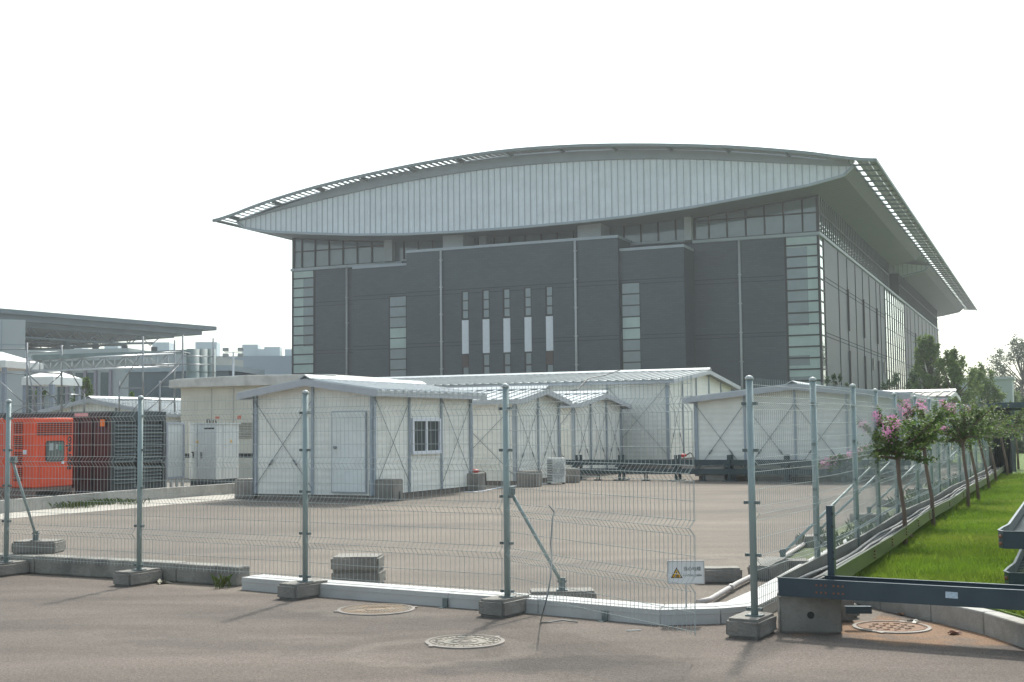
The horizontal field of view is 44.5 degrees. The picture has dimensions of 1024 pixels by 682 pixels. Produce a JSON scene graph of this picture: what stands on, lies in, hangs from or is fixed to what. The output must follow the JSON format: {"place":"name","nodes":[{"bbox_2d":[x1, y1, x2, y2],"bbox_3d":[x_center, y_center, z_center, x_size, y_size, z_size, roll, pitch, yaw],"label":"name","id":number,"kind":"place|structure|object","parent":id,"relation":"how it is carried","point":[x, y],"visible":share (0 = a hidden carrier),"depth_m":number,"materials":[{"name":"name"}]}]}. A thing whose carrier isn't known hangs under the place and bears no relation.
{"place":"outdoors","nodes":[
{"label":"outdoors","id":0,"kind":"place"},
{"bbox_2d":[0,478,189,499],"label":"gravel pad","id":1,"kind":"object","parent":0,"point":[186,483],"visible":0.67,"depth_m":38.42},
{"bbox_2d":[0,418,74,497],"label":"generator","id":2,"kind":"object","parent":1,"relation":"on","point":[34,438],"visible":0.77,"depth_m":28.67,"materials":[{"name":"orange paint"}]},
{"bbox_2d":[40,438,64,483],"bbox_3d":[-10.618,2.773,28.912,0.033,1.030,0.780,-2,-4,23],"label":"door","id":3,"kind":"structure","parent":2,"relation":"in","point":[58,445],"depth_m":28.89,"materials":[{"name":"orange paint"}]},
{"bbox_2d":[21,372,81,412],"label":"tent","id":4,"kind":"object","parent":1,"relation":"on","point":[44,379],"visible":0.45,"depth_m":55.98,"materials":[{"name":"fabric"}]},
{"bbox_2d":[0,411,165,493],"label":"generator container","id":5,"kind":"object","parent":1,"relation":"on","point":[131,436],"visible":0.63,"depth_m":30.98,"materials":[{"name":"black metal"}]},
{"bbox_2d":[31,396,180,421],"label":"site cabin","id":6,"kind":"object","parent":1,"relation":"on","point":[91,405],"visible":0.22,"depth_m":51.08,"materials":[{"name":"metal"}]},
{"bbox_2d":[165,422,184,487],"bbox_3d":[-9.595,3.194,34.740,0.630,1.860,0.780,-2,-4,23],"label":"switch cabinet","id":7,"kind":"object","parent":1,"relation":"on","point":[172,449],"visible":0.6,"depth_m":34.65,"materials":[{"name":"metal"}]},
{"bbox_2d":[188,418,240,485],"bbox_3d":[-8.430,3.177,35.426,0.990,1.965,1.135,-2,-4,23],"label":"electrical cabinet","id":8,"kind":"object","parent":1,"relation":"on","point":[198,475],"visible":0.91,"depth_m":35.01,"materials":[{"name":"metal"}]},
{"bbox_2d":[169,374,388,478],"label":"substation kiosk","id":9,"kind":"object","parent":1,"relation":"on","point":[229,387],"visible":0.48,"depth_m":42.21,"materials":[{"name":"beige metal"}]},
{"bbox_2d":[0,335,213,412],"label":"scaffold","id":10,"kind":"object","parent":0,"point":[119,384],"visible":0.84,"depth_m":47.94,"materials":[{"name":"metal"}]},
{"bbox_2d":[28,353,173,372],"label":"lattice girder","id":11,"kind":"object","parent":10,"relation":"on","point":[103,358],"visible":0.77,"depth_m":49.03,"materials":[{"name":"metal"}]},
{"bbox_2d":[1,494,236,518],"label":"concrete path","id":12,"kind":"structure","parent":0,"point":[57,511],"depth_m":26.94,"materials":[{"name":"concrete"}]},
{"bbox_2d":[49,498,149,508],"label":"weeds","id":13,"kind":"object","parent":12,"relation":"on","point":[72,505],"visible":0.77,"depth_m":26.93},
{"bbox_2d":[31,349,215,377],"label":"duct pipes","id":14,"kind":"object","parent":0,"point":[197,371],"visible":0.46,"depth_m":50.58,"materials":[{"name":"metal"}]},
{"bbox_2d":[25,348,242,412],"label":"slotted building","id":15,"kind":"structure","parent":0,"point":[104,382],"depth_m":116.96,"materials":[{"name":"metal"}]},
{"bbox_2d":[25,342,291,374],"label":"distant hall","id":16,"kind":"structure","parent":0,"point":[271,360],"depth_m":212.07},
{"bbox_2d":[125,365,264,397],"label":"glass pavilion","id":17,"kind":"structure","parent":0,"point":[153,377],"depth_m":91.81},
{"bbox_2d":[0,463,979,624],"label":"yard","id":18,"kind":"structure","parent":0,"point":[719,528],"depth_m":19.22,"materials":[{"name":"concrete"}]},
{"bbox_2d":[0,319,25,412],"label":"wall tower","id":19,"kind":"structure","parent":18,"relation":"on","point":[12,334],"depth_m":107.78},
{"bbox_2d":[0,553,42,573],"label":"kerb beam","id":20,"kind":"structure","parent":18,"relation":"on","point":[31,564],"depth_m":14.33,"materials":[{"name":"concrete"}]},
{"bbox_2d":[11,539,65,553],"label":"concrete block","id":21,"kind":"object","parent":20,"relation":"on","point":[33,545],"depth_m":14.51,"materials":[{"name":"concrete"}]},
{"bbox_2d":[0,352,43,412],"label":"tent","id":22,"kind":"object","parent":18,"relation":"on","point":[9,362],"visible":0.42,"depth_m":62.72,"materials":[{"name":"fabric"}]},
{"bbox_2d":[35,554,185,581],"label":"kerb beam","id":23,"kind":"structure","parent":18,"relation":"on","point":[73,566],"depth_m":13.86,"materials":[{"name":"concrete"}]},
{"bbox_2d":[0,483,234,512],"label":"kerb wall","id":24,"kind":"structure","parent":18,"relation":"on","point":[41,503],"depth_m":28.68,"materials":[{"name":"concrete"}]},
{"bbox_2d":[113,567,161,586],"bbox_3d":[-3.953,2.490,13.207,0.265,0.151,0.483,-3,-5,29],"label":"concrete block","id":25,"kind":"object","parent":18,"relation":"on","point":[128,578],"depth_m":13.06,"materials":[{"name":"concrete"}]},
{"bbox_2d":[131,395,146,570],"bbox_3d":[-3.943,1.496,13.246,0.124,1.840,0.100,-3,-5,30],"label":"fence post","id":26,"kind":"object","parent":25,"relation":"on","point":[139,565],"visible":1,"depth_m":13.22,"materials":[{"name":"metal"}]},
{"bbox_2d":[177,562,249,585],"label":"kerb beam","id":27,"kind":"structure","parent":18,"relation":"on","point":[186,575],"depth_m":13.09,"materials":[{"name":"concrete"}]},
{"bbox_2d":[234,478,257,498],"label":"concrete block","id":28,"kind":"object","parent":18,"relation":"on","point":[238,487],"depth_m":29.64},
{"bbox_2d":[331,568,385,582],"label":"concrete block","id":29,"kind":"object","parent":18,"relation":"on","point":[380,574],"depth_m":12.84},
{"bbox_2d":[330,553,384,571],"bbox_3d":[-1.606,2.304,13.023,0.503,0.149,0.405,-1,-4,3],"label":"concrete block","id":30,"kind":"object","parent":29,"relation":"on","point":[365,560],"depth_m":12.83,"materials":[{"name":"concrete"}]},
{"bbox_2d":[236,374,486,500],"bbox_3d":[-3.577,2.357,30.977,3.970,2.880,5.350,-3,-4,26],"label":"site cabin","id":31,"kind":"object","parent":18,"relation":"on","point":[326,443],"visible":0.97,"depth_m":29.20,"materials":[{"name":"white metal"}]},
{"bbox_2d":[332,412,364,491],"bbox_3d":[-3.721,2.516,28.352,0.880,1.800,0.065,-3,-4,26],"label":"door","id":32,"kind":"structure","parent":31,"relation":"in","point":[353,445],"depth_m":28.37,"materials":[{"name":"metal"}]},
{"bbox_2d":[411,418,441,454],"bbox_3d":[-2.073,2.298,30.216,0.090,0.860,1.360,-3,-4,26],"label":"window","id":33,"kind":"structure","parent":31,"relation":"in","point":[428,425],"depth_m":30.19,"materials":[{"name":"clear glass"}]},
{"bbox_2d":[369,479,402,500],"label":"concrete block","id":34,"kind":"object","parent":18,"relation":"on","point":[384,492],"depth_m":28.01,"materials":[{"name":"concrete"}]},
{"bbox_2d":[466,473,486,490],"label":"concrete block","id":35,"kind":"object","parent":18,"relation":"on","point":[482,486],"depth_m":32.06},
{"bbox_2d":[454,385,571,484],"bbox_3d":[-1.177,2.809,37.528,4.900,2.840,4.100,-2,-4,23],"label":"site cabin","id":36,"kind":"object","parent":18,"relation":"on","point":[526,452],"visible":0.4,"depth_m":35.64,"materials":[{"name":"metal"}]},
{"bbox_2d":[241,532,860,624],"bbox_3d":[2.211,2.425,13.034,8.941,0.128,4.572,2,-5,-30],"label":"curb","id":37,"kind":"object","parent":18,"relation":"on","point":[706,613],"visible":0.63,"depth_m":10.84,"materials":[{"name":"concrete"}]},
{"bbox_2d":[547,458,565,483],"bbox_3d":[1.274,3.709,35.707,0.515,0.740,0.315,-1,-4,10],"label":"air conditioner","id":38,"kind":"object","parent":18,"relation":"on","point":[554,479],"visible":0.81,"depth_m":35.57,"materials":[{"name":"white plastic"}]},
{"bbox_2d":[377,367,740,468],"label":"site cabin","id":39,"kind":"object","parent":18,"relation":"on","point":[706,381],"visible":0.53,"depth_m":46.37,"materials":[{"name":"metal"}]},
{"bbox_2d":[527,587,596,598],"bbox_3d":[0.447,2.302,11.196,0.605,0.154,0.305,0,-4,-2],"label":"concrete block","id":40,"kind":"object","parent":18,"relation":"on","point":[536,591],"depth_m":11.07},
{"bbox_2d":[509,486,567,590],"bbox_3d":[0.214,1.742,11.009,0.689,0.940,0.126,2,-5,-36],"label":"fence prop","id":41,"kind":"object","parent":40,"relation":"on","point":[538,541],"visible":0.85,"depth_m":11.01,"materials":[{"name":"paint"}]},
{"bbox_2d":[553,390,631,475],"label":"site cabin","id":42,"kind":"object","parent":18,"relation":"on","point":[611,438],"visible":0.37,"depth_m":42.08,"materials":[{"name":"metal"}]},
{"bbox_2d":[667,560,704,606],"bbox_3d":[1.426,2.050,10.240,0.306,0.504,0.030,-1,-4,4],"label":"caution sign","id":43,"kind":"object","parent":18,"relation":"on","point":[699,578],"visible":0.79,"depth_m":10.24,"materials":[{"name":"white plastic"}]},
{"bbox_2d":[705,566,741,583],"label":"concrete block","id":44,"kind":"object","parent":18,"relation":"on","point":[722,574],"depth_m":12.70,"materials":[{"name":"concrete"}]},
{"bbox_2d":[566,454,922,481],"bbox_3d":[6.242,3.697,36.431,10.900,0.760,0.680,-2,-4,23],"label":"cable rack","id":45,"kind":"object","parent":18,"relation":"on","point":[730,462],"visible":0.78,"depth_m":36.47,"materials":[{"name":"black metal"}]},
{"bbox_2d":[696,542,805,603],"bbox_3d":[2.946,2.509,14.146,0.120,0.063,6.828,-2,-4,22],"label":"conduit pipe","id":46,"kind":"object","parent":18,"relation":"on","point":[723,591],"visible":0.73,"depth_m":11.91,"materials":[{"name":"grey plastic"}]},
{"bbox_2d":[747,556,787,580],"bbox_3d":[2.691,2.385,13.125,0.274,0.153,0.423,-4,4,42],"label":"concrete block","id":47,"kind":"object","parent":18,"relation":"on","point":[771,572],"depth_m":13.00,"materials":[{"name":"concrete"}]},
{"bbox_2d":[682,381,937,481],"bbox_3d":[9.759,2.828,39.729,6.550,2.880,8.700,-2,-4,23],"label":"site cabin","id":48,"kind":"object","parent":18,"relation":"on","point":[720,426],"visible":0.51,"depth_m":36.31,"materials":[{"name":"metal"}]},
{"bbox_2d":[0,575,1023,681],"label":"road","id":49,"kind":"structure","parent":0,"point":[54,629],"depth_m":9.14,"materials":[{"name":"asphalt"}]},
{"bbox_2d":[0,560,28,576],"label":"concrete block","id":50,"kind":"object","parent":49,"relation":"on","point":[17,567],"depth_m":14.11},
{"bbox_2d":[0,399,12,562],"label":"fence post","id":51,"kind":"object","parent":50,"relation":"on","point":[5,557],"visible":1,"depth_m":14.16,"materials":[{"name":"metal"}]},
{"bbox_2d":[7,398,136,566],"bbox_3d":[-4.845,1.534,13.694,1.920,1.785,0.074,-3,-5,28],"label":"panel","id":52,"kind":"object","parent":51,"relation":"attached to","point":[81,496],"visible":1,"depth_m":13.68,"materials":[{"name":"metal"}]},
{"bbox_2d":[277,578,327,600],"bbox_3d":[-2.005,2.388,12.032,0.265,0.150,0.484,-3,-5,35],"label":"concrete block","id":53,"kind":"object","parent":49,"relation":"on","point":[293,590],"depth_m":11.88,"materials":[{"name":"concrete"}]},
{"bbox_2d":[297,390,312,582],"bbox_3d":[-1.996,1.394,12.071,0.124,1.840,0.100,-3,-5,32],"label":"fence post","id":54,"kind":"object","parent":53,"relation":"on","point":[305,533],"visible":1,"depth_m":12.04,"materials":[{"name":"metal"}]},
{"bbox_2d":[139,394,301,576],"bbox_3d":[-2.981,1.441,12.640,2.182,1.785,0.086,-3,-5,31],"label":"panel","id":55,"kind":"object","parent":54,"relation":"attached to","point":[221,481],"visible":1,"depth_m":12.63,"materials":[{"name":"metal"}]},
{"bbox_2d":[333,603,417,615],"bbox_3d":[-1.208,2.385,11.119,0.696,0.011,0.696,-3,-5,28],"label":"manhole cover","id":56,"kind":"object","parent":49,"relation":"on","point":[375,609],"visible":1,"depth_m":11.08,"materials":[{"name":"metal"}]},
{"bbox_2d":[425,634,504,648],"bbox_3d":[-0.353,2.256,9.391,0.605,0.011,0.605,0,-4,-11],"label":"manhole cover","id":57,"kind":"object","parent":49,"relation":"on","point":[467,641],"visible":1,"depth_m":9.36,"materials":[{"name":"metal"}]},
{"bbox_2d":[479,593,530,617],"bbox_3d":[-0.058,2.282,10.795,0.275,0.150,0.465,-3,-5,33],"label":"concrete block","id":58,"kind":"object","parent":49,"relation":"on","point":[496,606],"depth_m":10.64,"materials":[{"name":"concrete"}]},
{"bbox_2d":[498,383,515,597],"bbox_3d":[-0.048,1.287,10.835,0.124,1.840,0.100,-3,-5,32],"label":"fence post","id":59,"kind":"object","parent":58,"relation":"on","point":[506,496],"visible":0.98,"depth_m":10.81,"materials":[{"name":"metal"}]},
{"bbox_2d":[306,386,502,591],"bbox_3d":[-1.037,1.336,11.430,2.213,1.785,0.088,-3,-5,32],"label":"panel","id":60,"kind":"object","parent":59,"relation":"attached to","point":[404,484],"visible":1,"depth_m":11.42,"materials":[{"name":"metal"}]},
{"bbox_2d":[505,375,695,635],"bbox_3d":[0.590,1.208,9.694,0.088,1.785,2.524,2,-5,-30],"label":"panel","id":61,"kind":"object","parent":59,"relation":"attached to","point":[589,469],"visible":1,"depth_m":9.49,"materials":[{"name":"metal"}]},
{"bbox_2d":[726,611,776,639],"bbox_3d":[1.838,2.178,9.586,0.275,0.150,0.445,-3,-5,29],"label":"concrete block","id":62,"kind":"object","parent":49,"relation":"on","point":[741,626],"depth_m":9.43,"materials":[{"name":"concrete"}]},
{"bbox_2d":[741,375,764,616],"bbox_3d":[1.847,1.183,9.625,0.124,1.840,0.100,-3,-5,33],"label":"fence post","id":63,"kind":"object","parent":62,"relation":"on","point":[750,450],"visible":1,"depth_m":9.60,"materials":[{"name":"metal"}]},
{"bbox_2d":[777,592,842,632],"bbox_3d":[2.320,2.114,9.759,0.475,0.290,0.266,-1,-4,8],"label":"concrete block","id":64,"kind":"object","parent":49,"relation":"on","point":[806,615],"depth_m":9.63,"materials":[{"name":"grey concrete"}]},
{"bbox_2d":[776,465,1023,610],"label":"cable tray","id":65,"kind":"object","parent":64,"relation":"on","point":[831,571],"visible":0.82,"depth_m":9.59,"materials":[{"name":"metal"}]},
{"bbox_2d":[852,620,931,633],"bbox_3d":[2.994,2.252,9.854,0.605,0.012,0.605,-1,-4,1],"label":"manhole cover","id":66,"kind":"object","parent":49,"relation":"on","point":[893,627],"visible":1,"depth_m":9.81,"materials":[{"name":"metal"}]},
{"bbox_2d":[854,600,1023,647],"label":"lawn kerb","id":67,"kind":"structure","parent":49,"relation":"on","point":[1008,628],"depth_m":9.68,"materials":[{"name":"concrete"}]},
{"bbox_2d":[0,0,1023,389],"label":"sky","id":68,"kind":"structure","parent":0,"point":[128,127],"materials":[{"name":"white"}]},
{"bbox_2d":[787,482,933,559],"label":"verge","id":69,"kind":"structure","parent":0,"point":[812,551],"depth_m":16.22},
{"bbox_2d":[853,458,1023,618],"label":"lawn base","id":70,"kind":"object","parent":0,"point":[1021,463],"visible":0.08,"depth_m":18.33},
{"bbox_2d":[818,401,948,544],"bbox_3d":[4.372,1.563,14.802,1.451,1.699,1.508,-1,-4,0],"label":"crepe myrtle","id":71,"kind":"object","parent":70,"relation":"on","point":[910,442],"visible":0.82,"depth_m":14.57,"materials":[{"name":"green plant"}]},
{"bbox_2d":[799,471,1005,552],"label":"weeds","id":72,"kind":"object","parent":70,"relation":"on","point":[840,542],"visible":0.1,"depth_m":17.63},
{"bbox_2d":[862,397,958,525],"bbox_3d":[5.642,1.666,17.391,1.333,1.829,1.100,3,-5,-43],"label":"crepe myrtle","id":73,"kind":"object","parent":70,"relation":"on","point":[920,414],"visible":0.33,"depth_m":17.25,"materials":[{"name":"green plant"}]},
{"bbox_2d":[935,396,1008,507],"bbox_3d":[7.466,1.853,20.870,1.365,1.899,1.344,-1,-4,0],"label":"crepe myrtle","id":74,"kind":"object","parent":70,"relation":"on","point":[961,436],"visible":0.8,"depth_m":20.78,"materials":[{"name":"green plant"}]},
{"bbox_2d":[939,399,1008,499],"bbox_3d":[8.303,1.986,22.776,1.359,1.886,1.380,-2,-4,16],"label":"crepe myrtle","id":75,"kind":"object","parent":70,"relation":"on","point":[989,429],"visible":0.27,"depth_m":22.75,"materials":[{"name":"green plant"}]},
{"bbox_2d":[951,402,1023,473],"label":"cable bridge","id":76,"kind":"structure","parent":70,"relation":"on","point":[998,455],"depth_m":34.25,"materials":[{"name":"metal"}]},
{"bbox_2d":[954,405,1022,488],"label":"crepe myrtle","id":77,"kind":"object","parent":70,"relation":"on","point":[1000,433],"visible":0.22,"depth_m":26.66,"materials":[{"name":"green plant"}]},
{"bbox_2d":[973,399,1019,480],"bbox_3d":[11.206,2.362,29.539,1.724,2.017,1.357,-1,-4,0],"label":"crepe myrtle","id":78,"kind":"object","parent":70,"relation":"on","point":[992,413],"visible":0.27,"depth_m":29.54,"materials":[{"name":"green plant"}]},
{"bbox_2d":[970,398,1023,475],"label":"crepe myrtle","id":79,"kind":"object","parent":70,"relation":"on","point":[1010,417],"visible":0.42,"depth_m":32.62,"materials":[{"name":"green plant"}]},
{"bbox_2d":[1003,549,1023,584],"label":"ladder tray","id":80,"kind":"object","parent":70,"relation":"on","point":[1013,575],"visible":0.86,"depth_m":10.79,"materials":[{"name":"metal"}]},
{"bbox_2d":[997,502,1023,548],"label":"ladder tray","id":81,"kind":"object","parent":80,"relation":"on","point":[1011,534],"visible":1,"depth_m":10.54,"materials":[{"name":"metal"}]},
{"bbox_2d":[950,437,1023,463],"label":"verge","id":82,"kind":"structure","parent":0,"point":[1021,455],"depth_m":60.95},
{"bbox_2d":[212,143,976,390],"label":"exhibition hall","id":83,"kind":"structure","parent":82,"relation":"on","point":[735,264],"depth_m":106.74,"materials":[{"name":"metal"}]},
{"bbox_2d":[292,270,314,374],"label":"corner window","id":84,"kind":"structure","parent":83,"relation":"in","point":[303,282],"depth_m":119.72,"materials":[{"name":"grey glass"}]},
{"bbox_2d":[389,295,406,376],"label":"ladder window","id":85,"kind":"structure","parent":83,"relation":"in","point":[397,304],"depth_m":112.08,"materials":[{"name":"grey glass"}]},
{"bbox_2d":[620,282,640,369],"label":"ladder window","id":86,"kind":"structure","parent":83,"relation":"in","point":[630,291],"depth_m":103.45,"materials":[{"name":"grey glass"}]},
{"bbox_2d":[784,235,822,384],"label":"corner window","id":87,"kind":"structure","parent":83,"relation":"in","point":[801,253],"depth_m":100.96,"materials":[{"name":"grey glass"}]},
{"bbox_2d":[819,235,827,385],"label":"side window","id":88,"kind":"structure","parent":83,"relation":"in","point":[821,240],"depth_m":101.80,"materials":[{"name":"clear glass"}]},
{"bbox_2d":[880,370,917,389],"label":"bush","id":89,"kind":"object","parent":82,"relation":"on","point":[912,375],"visible":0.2,"depth_m":61.91,"materials":[{"name":"green plant"}]},
{"bbox_2d":[882,389,960,465],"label":"site cabin","id":90,"kind":"object","parent":82,"relation":"on","point":[939,394],"visible":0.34,"depth_m":49.50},
{"bbox_2d":[907,333,949,392],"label":"broadleaf tree","id":91,"kind":"object","parent":82,"relation":"on","point":[927,351],"visible":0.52,"depth_m":71.82,"materials":[{"name":"green plant"}]},
{"bbox_2d":[933,346,985,451],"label":"broadleaf tree","id":92,"kind":"object","parent":82,"relation":"on","point":[955,365],"visible":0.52,"depth_m":69.67,"materials":[{"name":"green plant"}]},
{"bbox_2d":[964,361,1007,446],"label":"broadleaf tree","id":93,"kind":"object","parent":82,"relation":"on","point":[988,396],"visible":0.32,"depth_m":77.62,"materials":[{"name":"green plant"}]},
{"bbox_2d":[959,376,1015,403],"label":"distant house","id":94,"kind":"structure","parent":82,"relation":"on","point":[1006,384],"depth_m":113.85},
{"bbox_2d":[968,333,1023,418],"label":"broadleaf tree","id":95,"kind":"object","parent":82,"relation":"on","point":[1019,356],"visible":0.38,"depth_m":164.76,"materials":[{"name":"green plant"}]},
{"label":"ground","id":96,"kind":"structure","parent":0,"visible":0},
{"bbox_2d":[0,308,216,350],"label":"stadium canopy","id":97,"kind":"object","parent":96,"relation":"on","point":[55,331],"visible":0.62,"depth_m":163.02,"materials":[{"name":"metal"}]},
{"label":"concrete block","id":98,"kind":"object","parent":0,"visible":0},
{"bbox_2d":[809,377,820,557],"bbox_3d":[2.703,1.249,11.138,0.100,1.860,0.124,-2,-4,24],"label":"fence post","id":99,"kind":"object","parent":98,"relation":"on","point":[814,459],"visible":0.75,"depth_m":11.12,"materials":[{"name":"metal"}]},
{"bbox_2d":[753,382,820,607],"bbox_3d":[2.294,1.218,10.371,0.073,1.785,1.644,-3,-5,30],"label":"panel","id":100,"kind":"object","parent":99,"relation":"attached to","point":[783,440],"visible":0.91,"depth_m":10.31,"materials":[{"name":"metal"}]},
{"bbox_2d":[816,382,860,552],"bbox_3d":[3.167,1.308,12.087,0.077,1.785,2.021,-2,-4,25],"label":"panel","id":101,"kind":"object","parent":99,"relation":"attached to","point":[837,435],"visible":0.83,"depth_m":12.15,"materials":[{"name":"metal"}]},
{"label":"concrete block","id":102,"kind":"object","parent":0,"visible":0},
{"bbox_2d":[849,383,859,546],"bbox_3d":[3.585,1.374,13.058,0.100,1.860,0.124,-2,-4,24],"label":"fence post","id":103,"kind":"object","parent":102,"relation":"on","point":[854,444],"visible":0.77,"depth_m":13.04,"materials":[{"name":"metal"}]},
{"bbox_2d":[855,388,882,534],"bbox_3d":[4.011,1.434,14.024,0.077,1.785,2.021,-2,-4,23],"label":"panel","id":104,"kind":"object","parent":103,"relation":"attached to","point":[872,522],"visible":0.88,"depth_m":13.98,"materials":[{"name":"metal"}]},
{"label":"concrete block","id":105,"kind":"object","parent":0,"visible":0},
{"bbox_2d":[872,389,880,525],"bbox_3d":[4.377,1.499,14.977,0.100,1.860,0.124,-2,-4,24],"label":"fence post","id":106,"kind":"object","parent":105,"relation":"on","point":[878,469],"visible":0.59,"depth_m":14.95,"materials":[{"name":"metal"}]},
{"bbox_2d":[877,392,900,521],"bbox_3d":[4.813,1.559,15.940,0.077,1.785,2.021,-2,-4,23],"label":"panel","id":107,"kind":"object","parent":106,"relation":"attached to","point":[888,501],"visible":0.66,"depth_m":15.91,"materials":[{"name":"metal"}]},
{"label":"concrete block","id":108,"kind":"object","parent":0,"visible":0},
{"bbox_2d":[892,392,899,512],"bbox_3d":[5.192,1.625,16.897,0.100,1.860,0.124,-2,-4,24],"label":"fence post","id":109,"kind":"object","parent":108,"relation":"on","point":[895,472],"visible":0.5,"depth_m":16.86,"materials":[{"name":"metal"}]},
{"bbox_2d":[896,395,920,511],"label":"panel","id":110,"kind":"object","parent":109,"relation":"attached to","point":[915,470],"visible":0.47,"depth_m":17.95,"materials":[{"name":"metal"}]},
{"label":"concrete block","id":111,"kind":"object","parent":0,"visible":0},
{"bbox_2d":[935,400,940,491],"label":"fence post","id":112,"kind":"object","parent":111,"relation":"on","point":[939,457],"visible":0.38,"depth_m":22.62,"materials":[{"name":"metal"}]},
{"bbox_2d":[938,403,950,490],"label":"panel","id":113,"kind":"object","parent":112,"relation":"attached to","point":[946,459],"visible":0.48,"depth_m":23.60,"materials":[{"name":"metal"}]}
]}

